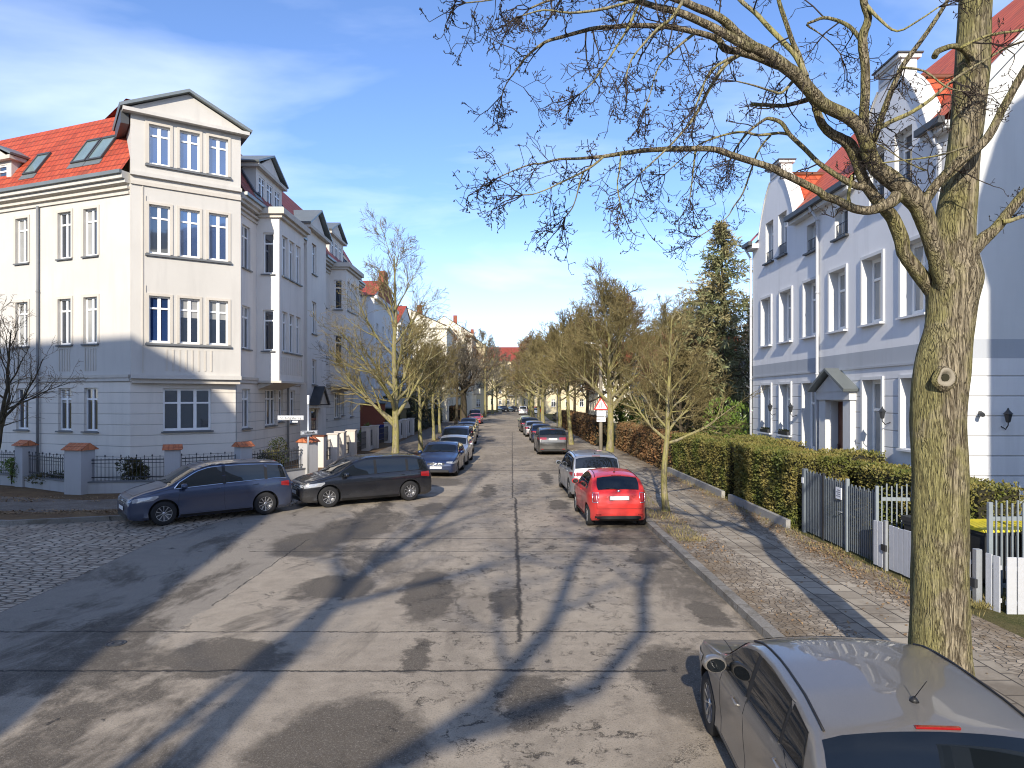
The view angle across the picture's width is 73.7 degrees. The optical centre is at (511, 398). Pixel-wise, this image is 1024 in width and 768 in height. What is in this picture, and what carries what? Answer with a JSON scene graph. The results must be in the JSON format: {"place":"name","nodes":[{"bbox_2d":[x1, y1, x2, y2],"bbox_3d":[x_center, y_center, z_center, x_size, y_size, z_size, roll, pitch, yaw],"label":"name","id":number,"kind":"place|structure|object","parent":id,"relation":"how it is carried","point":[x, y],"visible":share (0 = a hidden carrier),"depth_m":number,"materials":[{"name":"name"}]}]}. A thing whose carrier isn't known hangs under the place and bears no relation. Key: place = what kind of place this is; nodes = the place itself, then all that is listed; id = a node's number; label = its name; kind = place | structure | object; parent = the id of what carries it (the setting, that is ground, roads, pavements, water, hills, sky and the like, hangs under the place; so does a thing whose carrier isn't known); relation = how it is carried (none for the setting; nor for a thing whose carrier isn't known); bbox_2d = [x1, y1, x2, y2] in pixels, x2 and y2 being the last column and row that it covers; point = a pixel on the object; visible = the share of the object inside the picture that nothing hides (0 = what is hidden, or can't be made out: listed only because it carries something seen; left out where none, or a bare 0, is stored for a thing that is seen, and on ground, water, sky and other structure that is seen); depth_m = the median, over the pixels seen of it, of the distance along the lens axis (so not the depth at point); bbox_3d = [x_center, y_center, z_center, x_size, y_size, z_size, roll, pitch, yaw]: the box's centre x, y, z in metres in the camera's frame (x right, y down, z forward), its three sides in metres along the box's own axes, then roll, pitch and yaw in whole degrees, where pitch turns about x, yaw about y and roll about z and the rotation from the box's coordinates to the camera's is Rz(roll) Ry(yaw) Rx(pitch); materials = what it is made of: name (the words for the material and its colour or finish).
{"place":"outdoors","nodes":[
{"label":"outdoors","id":0,"kind":"place"},
{"bbox_2d":[0,499,304,611],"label":"side street","id":1,"kind":"structure","parent":0,"point":[36,559],"depth_m":16.10,"materials":[{"name":"grey stone"}]},
{"bbox_2d":[117,453,291,525],"bbox_3d":[-9.030,2.600,20.261,4.548,1.790,2.199,0,0,-40],"label":"parked car","id":2,"kind":"object","parent":1,"relation":"on","point":[262,486],"visible":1,"depth_m":19.59,"materials":[{"name":"blue metal"}]},
{"bbox_2d":[0,440,381,493],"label":"front garden","id":3,"kind":"object","parent":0,"point":[27,488],"visible":0.02,"depth_m":26.18,"materials":[{"name":"soil"}]},
{"bbox_2d":[115,456,151,479],"bbox_3d":[-13.913,2.727,25.122,1.376,1.222,0.844,0,0,0],"label":"shrub","id":4,"kind":"object","parent":3,"relation":"on","point":[134,469],"visible":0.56,"depth_m":25.04,"materials":[{"name":"green plant"}]},
{"bbox_2d":[0,422,442,499],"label":"verge","id":5,"kind":"structure","parent":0,"point":[42,494],"depth_m":24.00,"materials":[{"name":"grey stone"}]},
{"bbox_2d":[0,436,320,494],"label":"garden fence","id":6,"kind":"object","parent":5,"relation":"on","point":[79,469],"visible":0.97,"depth_m":24.85,"materials":[{"name":"paint"}]},
{"bbox_2d":[313,418,414,467],"bbox_3d":[-9.375,2.635,48.300,0.730,1.630,30.000,0,0,0],"label":"garden fence","id":7,"kind":"object","parent":5,"relation":"on","point":[342,444],"visible":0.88,"depth_m":39.35,"materials":[{"name":"white paint"}]},
{"bbox_2d":[406,408,442,431],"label":"ivy fence","id":8,"kind":"object","parent":5,"relation":"on","point":[426,423],"visible":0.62,"depth_m":75.29,"materials":[{"name":"green plant"}]},
{"bbox_2d":[0,420,458,511],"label":"pavement","id":9,"kind":"structure","parent":0,"point":[410,444],"depth_m":22.11,"materials":[{"name":"grey stone"}]},
{"bbox_2d":[0,295,85,448],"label":"garden tree","id":10,"kind":"object","parent":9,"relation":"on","point":[5,407],"visible":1,"depth_m":23.34,"materials":[{"name":"brown plant"}]},
{"bbox_2d":[0,496,117,513],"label":"leaf litter","id":11,"kind":"object","parent":9,"relation":"on","point":[30,499],"visible":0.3,"depth_m":20.51,"materials":[{"name":"brown plant"}]},
{"bbox_2d":[278,395,317,473],"bbox_3d":[-8.532,1.640,27.134,1.533,3.520,0.670,0,0,-15],"label":"street sign","id":12,"kind":"object","parent":9,"relation":"on","point":[307,432],"visible":1,"depth_m":27.26,"materials":[{"name":"white metal"}]},
{"bbox_2d":[308,202,468,452],"bbox_3d":[-6.596,-3.556,37.355,8.802,14.035,7.172,0,0,-16],"label":"street tree","id":13,"kind":"object","parent":9,"relation":"on","point":[393,420],"visible":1,"depth_m":36.89,"materials":[{"name":"brown plant"}]},
{"bbox_2d":[438,339,498,424],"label":"street tree","id":14,"kind":"object","parent":9,"relation":"on","point":[461,356],"visible":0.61,"depth_m":83.31,"materials":[{"name":"brown plant"}]},
{"bbox_2d":[0,412,490,519],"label":"verge","id":15,"kind":"structure","parent":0,"point":[26,515],"depth_m":19.86,"materials":[{"name":"grey stone"}]},
{"bbox_2d":[371,319,465,450],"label":"street tree","id":16,"kind":"object","parent":15,"relation":"on","point":[431,386],"visible":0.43,"depth_m":43.72,"materials":[{"name":"brown plant"}]},
{"bbox_2d":[397,341,461,439],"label":"street tree","id":17,"kind":"object","parent":15,"relation":"on","point":[433,419],"visible":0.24,"depth_m":54.92,"materials":[{"name":"brown plant"}]},
{"bbox_2d":[437,320,500,420],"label":"street tree","id":18,"kind":"object","parent":15,"relation":"on","point":[463,407],"visible":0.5,"depth_m":89.69,"materials":[{"name":"brown plant"}]},
{"bbox_2d":[474,328,507,416],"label":"street tree","id":19,"kind":"object","parent":15,"relation":"on","point":[490,341],"visible":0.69,"depth_m":127.60,"materials":[{"name":"brown plant"}]},
{"bbox_2d":[360,403,386,430],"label":"brick wall","id":20,"kind":"structure","parent":0,"point":[372,415],"depth_m":56.80,"materials":[{"name":"brick"}]},
{"bbox_2d":[0,411,764,767],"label":"road","id":21,"kind":"structure","parent":0,"point":[496,603],"depth_m":9.82,"materials":[{"name":"grey asphalt"}]},
{"bbox_2d":[291,451,431,506],"bbox_3d":[-5.131,2.629,23.304,4.548,1.732,2.199,0,0,-32],"label":"parked car","id":22,"kind":"object","parent":21,"relation":"on","point":[406,476],"visible":0.98,"depth_m":22.62,"materials":[{"name":"black metal"}]},
{"bbox_2d":[418,441,464,474],"bbox_3d":[-3.280,2.696,32.197,2.170,1.598,4.334,0,0,2],"label":"parked car","id":23,"kind":"object","parent":21,"relation":"on","point":[443,456],"visible":0.87,"depth_m":31.01,"materials":[{"name":"blue metal"}]},
{"bbox_2d":[439,434,472,463],"bbox_3d":[-3.150,2.746,37.297,2.170,1.499,4.334,0,0,1],"label":"parked car","id":24,"kind":"object","parent":21,"relation":"on","point":[466,441],"visible":0.52,"depth_m":36.83,"materials":[{"name":"silver metal"}]},
{"bbox_2d":[438,425,474,451],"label":"parked car","id":25,"kind":"object","parent":21,"relation":"on","point":[459,429],"visible":0.27,"depth_m":42.34,"materials":[{"name":"blue metal"}]},
{"bbox_2d":[532,426,567,453],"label":"parked car","id":26,"kind":"object","parent":21,"relation":"on","point":[550,438],"visible":1,"depth_m":41.87,"materials":[{"name":"grey metal"}]},
{"bbox_2d":[556,449,619,497],"bbox_3d":[2.820,2.619,25.506,2.199,1.752,4.448,0,0,-3],"label":"parked car","id":27,"kind":"object","parent":21,"relation":"on","point":[577,464],"visible":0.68,"depth_m":23.62,"materials":[{"name":"white metal"}]},
{"bbox_2d":[571,467,646,524],"bbox_3d":[2.800,2.676,20.054,2.011,1.638,3.622,0,0,-3],"label":"parked car","id":28,"kind":"object","parent":21,"relation":"on","point":[609,494],"visible":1,"depth_m":18.45,"materials":[{"name":"red metal"}]},
{"bbox_2d":[567,448,784,637],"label":"kerb","id":29,"kind":"structure","parent":21,"relation":"on","point":[758,622],"depth_m":12.22,"materials":[{"name":"stone"}]},
{"bbox_2d":[699,636,1023,767],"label":"parked car","id":30,"kind":"object","parent":21,"relation":"on","point":[817,702],"visible":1,"depth_m":4.90,"materials":[{"name":"silver metal"}]},
{"bbox_2d":[0,0,1012,346],"label":"sky","id":31,"kind":"structure","parent":0,"point":[356,103],"materials":[{"name":"blue"}]},
{"bbox_2d":[527,413,1023,713],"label":"pavement","id":32,"kind":"structure","parent":0,"point":[830,602],"depth_m":12.67,"materials":[{"name":"stone"}]},
{"bbox_2d":[509,332,544,416],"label":"street tree","id":33,"kind":"object","parent":32,"relation":"on","point":[522,349],"visible":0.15,"depth_m":111.66,"materials":[{"name":"brown plant"}]},
{"bbox_2d":[500,328,566,422],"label":"street tree","id":34,"kind":"object","parent":32,"relation":"on","point":[532,348],"visible":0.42,"depth_m":85.90,"materials":[{"name":"brown plant"}]},
{"bbox_2d":[509,341,579,420],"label":"street tree","id":35,"kind":"object","parent":32,"relation":"on","point":[538,406],"visible":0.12,"depth_m":98.77,"materials":[{"name":"brown plant"}]},
{"bbox_2d":[519,326,593,426],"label":"street tree","id":36,"kind":"object","parent":32,"relation":"on","point":[528,356],"visible":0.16,"depth_m":65.77,"materials":[{"name":"brown plant"}]},
{"bbox_2d":[529,308,607,444],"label":"street tree","id":37,"kind":"object","parent":32,"relation":"on","point":[557,344],"visible":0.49,"depth_m":49.94,"materials":[{"name":"brown plant"}]},
{"bbox_2d":[584,342,606,449],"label":"warning sign","id":38,"kind":"object","parent":32,"relation":"on","point":[601,413],"visible":0.84,"depth_m":43.08,"materials":[{"name":"white metal"}]},
{"bbox_2d":[532,257,672,451],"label":"street tree","id":39,"kind":"object","parent":32,"relation":"on","point":[617,315],"visible":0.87,"depth_m":42.63,"materials":[{"name":"brown plant"}]},
{"bbox_2d":[595,290,765,511],"bbox_3d":[5.006,0.126,20.490,4.989,6.686,3.156,0,0,0],"label":"street tree","id":40,"kind":"object","parent":32,"relation":"on","point":[668,400],"visible":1,"depth_m":20.37,"materials":[{"name":"brown plant"}]},
{"bbox_2d":[419,0,1023,675],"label":"street tree","id":41,"kind":"object","parent":32,"relation":"on","point":[951,282],"visible":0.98,"depth_m":7.21,"materials":[{"name":"brown plant"}]},
{"bbox_2d":[667,467,789,527],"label":"edging wall","id":42,"kind":"structure","parent":32,"relation":"on","point":[784,522],"depth_m":21.55,"materials":[{"name":"concrete"}]},
{"bbox_2d":[621,455,1023,673],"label":"leaf litter","id":43,"kind":"object","parent":32,"relation":"on","point":[852,569],"visible":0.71,"depth_m":14.46,"materials":[{"name":"brown plant"}]},
{"bbox_2d":[646,472,1005,616],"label":"grass","id":44,"kind":"structure","parent":32,"relation":"on","point":[984,604],"depth_m":15.47,"materials":[{"name":"brown plant"}]},
{"bbox_2d":[544,413,1023,637],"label":"garden","id":45,"kind":"object","parent":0,"point":[1013,623],"visible":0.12,"depth_m":11.55,"materials":[{"name":"soil"}]},
{"bbox_2d":[561,410,607,444],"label":"hedge","id":46,"kind":"object","parent":45,"relation":"on","point":[585,426],"visible":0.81,"depth_m":54.42,"materials":[{"name":"brown plant"}]},
{"bbox_2d":[544,289,666,421],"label":"garden tree","id":47,"kind":"object","parent":45,"relation":"on","point":[612,376],"visible":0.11,"depth_m":58.18,"materials":[{"name":"brown plant"}]},
{"bbox_2d":[613,395,646,425],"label":"rhododendron","id":48,"kind":"object","parent":45,"relation":"on","point":[619,416],"visible":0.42,"depth_m":55.46,"materials":[{"name":"green plant"}]},
{"bbox_2d":[615,421,679,468],"bbox_3d":[7.591,2.495,38.701,1.513,1.976,15.045,0,0,0],"label":"hedge","id":49,"kind":"object","parent":45,"relation":"on","point":[642,442],"visible":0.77,"depth_m":36.84,"materials":[{"name":"brown plant"}]},
{"bbox_2d":[619,342,718,432],"bbox_3d":[7.859,0.276,33.702,5.072,6.374,6.016,0,0,0],"label":"garden tree","id":50,"kind":"object","parent":45,"relation":"on","point":[682,392],"visible":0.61,"depth_m":33.20,"materials":[{"name":"plant"}]},
{"bbox_2d":[620,297,735,402],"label":"garden tree","id":51,"kind":"object","parent":45,"relation":"on","point":[674,319],"visible":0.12,"depth_m":51.46,"materials":[{"name":"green plant"}]},
{"bbox_2d":[634,325,740,425],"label":"garden tree","id":52,"kind":"object","parent":45,"relation":"on","point":[691,345],"visible":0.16,"depth_m":40.03,"materials":[{"name":"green plant"}]},
{"bbox_2d":[649,219,752,435],"bbox_3d":[10.972,-3.183,36.711,8.059,13.175,8.137,0,0,0],"label":"conifer tree","id":53,"kind":"object","parent":45,"relation":"on","point":[719,286],"visible":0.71,"depth_m":36.69,"materials":[{"name":"green plant"}]},
{"bbox_2d":[671,432,761,495],"bbox_3d":[7.971,2.450,27.236,1.594,1.971,8.205,0,0,0],"label":"hedge","id":54,"kind":"object","parent":45,"relation":"on","point":[700,456],"visible":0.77,"depth_m":25.73,"materials":[{"name":"green plant"}]},
{"bbox_2d":[699,293,752,422],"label":"garden tree","id":55,"kind":"object","parent":45,"relation":"on","point":[741,329],"visible":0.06,"depth_m":40.81,"materials":[{"name":"green plant"}]},
{"bbox_2d":[702,396,752,437],"bbox_3d":[9.781,1.688,30.210,2.528,3.659,2.796,0,0,0],"label":"rhododendron","id":56,"kind":"object","parent":45,"relation":"on","point":[734,420],"visible":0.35,"depth_m":30.28,"materials":[{"name":"green plant"}]},
{"bbox_2d":[726,433,806,448],"bbox_3d":[9.307,2.414,25.348,1.496,2.033,5.179,0,0,0],"label":"hedge","id":57,"kind":"object","parent":45,"relation":"on","point":[756,438],"visible":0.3,"depth_m":24.46,"materials":[{"name":"green plant"}]},
{"bbox_2d":[733,442,850,528],"bbox_3d":[8.019,2.430,20.073,1.709,2.057,4.948,0,0,0],"label":"hedge","id":58,"kind":"object","parent":45,"relation":"on","point":[768,476],"visible":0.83,"depth_m":18.84,"materials":[{"name":"green plant"}]},
{"bbox_2d":[801,468,878,560],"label":"metal gate","id":59,"kind":"structure","parent":45,"relation":"on","point":[822,494],"depth_m":15.44,"materials":[{"name":"grey metal"}]},
{"bbox_2d":[873,520,910,577],"bbox_3d":[7.407,2.900,12.892,0.134,1.000,1.775,0,0,-6],"label":"board fence","id":60,"kind":"object","parent":45,"relation":"on","point":[899,549],"visible":0.69,"depth_m":13.23,"materials":[{"name":"white paint"}]},
{"bbox_2d":[818,446,1023,539],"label":"hedge","id":61,"kind":"object","parent":45,"relation":"on","point":[871,470],"visible":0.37,"depth_m":16.14,"materials":[{"name":"green plant"}]},
{"bbox_2d":[881,484,1023,595],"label":"bar fence","id":62,"kind":"object","parent":45,"relation":"on","point":[1001,518],"visible":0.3,"depth_m":11.57,"materials":[{"name":"grey metal"}]},
{"bbox_2d":[970,519,1020,583],"bbox_3d":[8.649,2.830,12.505,0.700,1.100,0.830,0,0,-6],"label":"wheelie bin","id":63,"kind":"object","parent":45,"relation":"on","point":[978,533],"visible":0.3,"depth_m":12.16,"materials":[{"name":"plastic"}]},
{"bbox_2d":[970,548,1023,613],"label":"board fence","id":64,"kind":"object","parent":45,"relation":"on","point":[1014,585],"visible":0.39,"depth_m":10.82,"materials":[{"name":"white paint"}]},
{"label":"ground","id":65,"kind":"structure","parent":0,"visible":0},
{"bbox_2d":[0,89,364,479],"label":"apartment building","id":66,"kind":"structure","parent":65,"relation":"on","point":[175,266],"depth_m":28.61,"materials":[{"name":"white paint"}]},
{"bbox_2d":[13,388,29,430],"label":"window","id":67,"kind":"structure","parent":66,"relation":"in","point":[23,424],"depth_m":29.45,"materials":[{"name":"white glass"}]},
{"bbox_2d":[13,219,29,264],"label":"window","id":68,"kind":"structure","parent":66,"relation":"in","point":[23,222],"depth_m":29.48,"materials":[{"name":"white glass"}]},
{"bbox_2d":[15,302,29,347],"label":"window","id":69,"kind":"structure","parent":66,"relation":"in","point":[22,330],"depth_m":29.48,"materials":[{"name":"white glass"}]},
{"bbox_2d":[18,152,51,179],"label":"roof window","id":70,"kind":"structure","parent":66,"relation":"in","point":[32,169],"depth_m":29.36,"materials":[{"name":"glass"}]},
{"bbox_2d":[55,388,72,431],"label":"window","id":71,"kind":"structure","parent":66,"relation":"in","point":[65,402],"depth_m":28.52,"materials":[{"name":"white glass"}]},
{"bbox_2d":[55,299,72,346],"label":"window","id":72,"kind":"structure","parent":66,"relation":"in","point":[65,304],"depth_m":28.52,"materials":[{"name":"white glass"}]},
{"bbox_2d":[55,213,72,260],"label":"window","id":73,"kind":"structure","parent":66,"relation":"in","point":[66,217],"depth_m":28.52,"materials":[{"name":"white glass"}]},
{"bbox_2d":[66,137,101,168],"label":"roof window","id":74,"kind":"structure","parent":66,"relation":"in","point":[79,159],"depth_m":28.48,"materials":[{"name":"glass"}]},
{"bbox_2d":[81,388,98,432],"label":"window","id":75,"kind":"structure","parent":66,"relation":"in","point":[92,393],"depth_m":27.91,"materials":[{"name":"white glass"}]},
{"bbox_2d":[81,297,98,345],"bbox_3d":[-17.135,-3.135,27.837,0.940,1.970,0.270,0,0,21],"label":"window","id":76,"kind":"structure","parent":66,"relation":"in","point":[91,302],"depth_m":27.91,"materials":[{"name":"white glass"}]},
{"bbox_2d":[81,209,98,257],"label":"window","id":77,"kind":"structure","parent":66,"relation":"in","point":[91,214],"depth_m":27.91,"materials":[{"name":"white glass"}]},
{"bbox_2d":[83,134,115,165],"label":"roof window","id":78,"kind":"structure","parent":66,"relation":"in","point":[95,157],"depth_m":28.14,"materials":[{"name":"glass"}]},
{"bbox_2d":[149,296,169,342],"bbox_3d":[-14.252,-3.170,27.568,0.665,1.860,0.490,0,0,0],"label":"window","id":79,"kind":"structure","parent":66,"relation":"in","point":[159,307],"depth_m":27.54,"materials":[{"name":"blue glass"}]},
{"bbox_2d":[149,205,169,254],"bbox_3d":[-14.252,-6.775,27.568,0.665,1.950,0.490,0,0,0],"label":"window","id":80,"kind":"structure","parent":66,"relation":"in","point":[159,216],"depth_m":27.54,"materials":[{"name":"white glass"}]},
{"bbox_2d":[149,125,169,166],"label":"window","id":81,"kind":"structure","parent":66,"relation":"in","point":[159,137],"depth_m":27.54,"materials":[{"name":"blue glass"}]},
{"bbox_2d":[161,388,213,432],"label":"window","id":82,"kind":"structure","parent":66,"relation":"in","point":[184,410],"depth_m":28.39,"materials":[{"name":"white glass"}]},
{"bbox_2d":[180,298,198,343],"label":"window","id":83,"kind":"structure","parent":66,"relation":"in","point":[189,308],"depth_m":28.17,"materials":[{"name":"white glass"}]},
{"bbox_2d":[180,209,198,257],"bbox_3d":[-13.339,-6.775,28.199,0.665,1.950,0.490,0,0,0],"label":"window","id":84,"kind":"structure","parent":66,"relation":"in","point":[189,220],"depth_m":28.17,"materials":[{"name":"blue glass"}]},
{"bbox_2d":[180,131,198,171],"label":"window","id":85,"kind":"structure","parent":66,"relation":"in","point":[189,142],"depth_m":28.17,"materials":[{"name":"blue glass"}]},
{"bbox_2d":[209,300,226,344],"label":"window","id":86,"kind":"structure","parent":66,"relation":"in","point":[217,309],"depth_m":28.79,"materials":[{"name":"white glass"}]},
{"bbox_2d":[209,213,226,260],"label":"window","id":87,"kind":"structure","parent":66,"relation":"in","point":[217,223],"depth_m":28.79,"materials":[{"name":"blue glass"}]},
{"bbox_2d":[209,137,226,176],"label":"window","id":88,"kind":"structure","parent":66,"relation":"in","point":[217,147],"depth_m":28.79,"materials":[{"name":"blue glass"}]},
{"bbox_2d":[261,310,274,351],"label":"window","id":89,"kind":"structure","parent":66,"relation":"in","point":[268,314],"depth_m":31.95,"materials":[{"name":"white glass"}]},
{"bbox_2d":[261,233,274,274],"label":"window","id":90,"kind":"structure","parent":66,"relation":"in","point":[268,237],"depth_m":31.95,"materials":[{"name":"white glass"}]},
{"bbox_2d":[265,390,277,427],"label":"window","id":91,"kind":"structure","parent":66,"relation":"in","point":[269,394],"depth_m":33.88,"materials":[{"name":"white glass"}]},
{"bbox_2d":[0,412,494,524],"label":"kerb","id":92,"kind":"structure","parent":65,"relation":"on","point":[61,520],"depth_m":19.14,"materials":[{"name":"stone"}]},
{"bbox_2d":[360,271,398,402],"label":"apartment building","id":93,"kind":"structure","parent":65,"relation":"on","point":[375,317],"depth_m":60.34,"materials":[{"name":"white paint"}]},
{"bbox_2d":[396,306,412,395],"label":"apartment building","id":94,"kind":"structure","parent":65,"relation":"on","point":[405,316],"depth_m":78.40,"materials":[{"name":"white paint"}]},
{"bbox_2d":[400,305,459,421],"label":"apartment building","id":95,"kind":"structure","parent":65,"relation":"on","point":[445,417],"depth_m":96.00,"materials":[{"name":"white paint"}]},
{"bbox_2d":[438,315,480,415],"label":"apartment building","id":96,"kind":"structure","parent":65,"relation":"on","point":[471,400],"depth_m":122.00,"materials":[{"name":"white paint"}]},
{"bbox_2d":[471,329,491,413],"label":"apartment building","id":97,"kind":"structure","parent":65,"relation":"on","point":[479,401],"depth_m":150.00,"materials":[{"name":"white paint"}]},
{"bbox_2d":[488,347,537,409],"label":"apartment building","id":98,"kind":"structure","parent":65,"relation":"on","point":[510,401],"depth_m":205.00,"materials":[{"name":"beige paint"}]},
{"bbox_2d":[540,381,585,413],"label":"apartment building","id":99,"kind":"structure","parent":65,"relation":"on","point":[550,404],"depth_m":150.00,"materials":[{"name":"beige paint"}]},
{"bbox_2d":[742,0,1023,514],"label":"gabled house","id":100,"kind":"structure","parent":65,"relation":"on","point":[838,311],"depth_m":19.30,"materials":[{"name":"white paint"}]},
{"bbox_2d":[799,282,815,339],"bbox_3d":[10.290,-3.025,23.300,0.460,1.950,1.210,0,0,0],"label":"window","id":101,"kind":"structure","parent":100,"relation":"in","point":[813,286],"depth_m":23.72,"materials":[{"name":"white glass"}]},
{"bbox_2d":[810,383,814,449],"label":"window","id":102,"kind":"structure","parent":100,"relation":"in","point":[812,394],"depth_m":23.79,"materials":[{"name":"white glass"}]},
{"bbox_2d":[825,271,847,333],"bbox_3d":[10.290,-3.025,21.350,0.460,1.950,1.210,0,0,0],"label":"window","id":103,"kind":"structure","parent":100,"relation":"in","point":[841,276],"depth_m":21.66,"materials":[{"name":"white glass"}]},
{"bbox_2d":[857,257,883,327],"bbox_3d":[10.290,-3.025,19.300,0.460,1.950,1.210,0,0,0],"label":"window","id":104,"kind":"structure","parent":100,"relation":"in","point":[876,263],"depth_m":19.59,"materials":[{"name":"white glass"}]},
{"bbox_2d":[872,380,880,455],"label":"window","id":105,"kind":"structure","parent":100,"relation":"in","point":[876,384],"depth_m":19.64,"materials":[{"name":"white glass"}]},
{"bbox_2d":[903,130,911,180],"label":"window","id":106,"kind":"structure","parent":100,"relation":"in","point":[907,154],"depth_m":18.02,"materials":[{"name":"clear glass"}]},
{"bbox_2d":[895,241,925,319],"bbox_3d":[10.290,-3.025,17.300,0.460,1.950,1.260,0,0,0],"label":"window","id":107,"kind":"structure","parent":100,"relation":"in","point":[918,298],"depth_m":17.57,"materials":[{"name":"white glass"}]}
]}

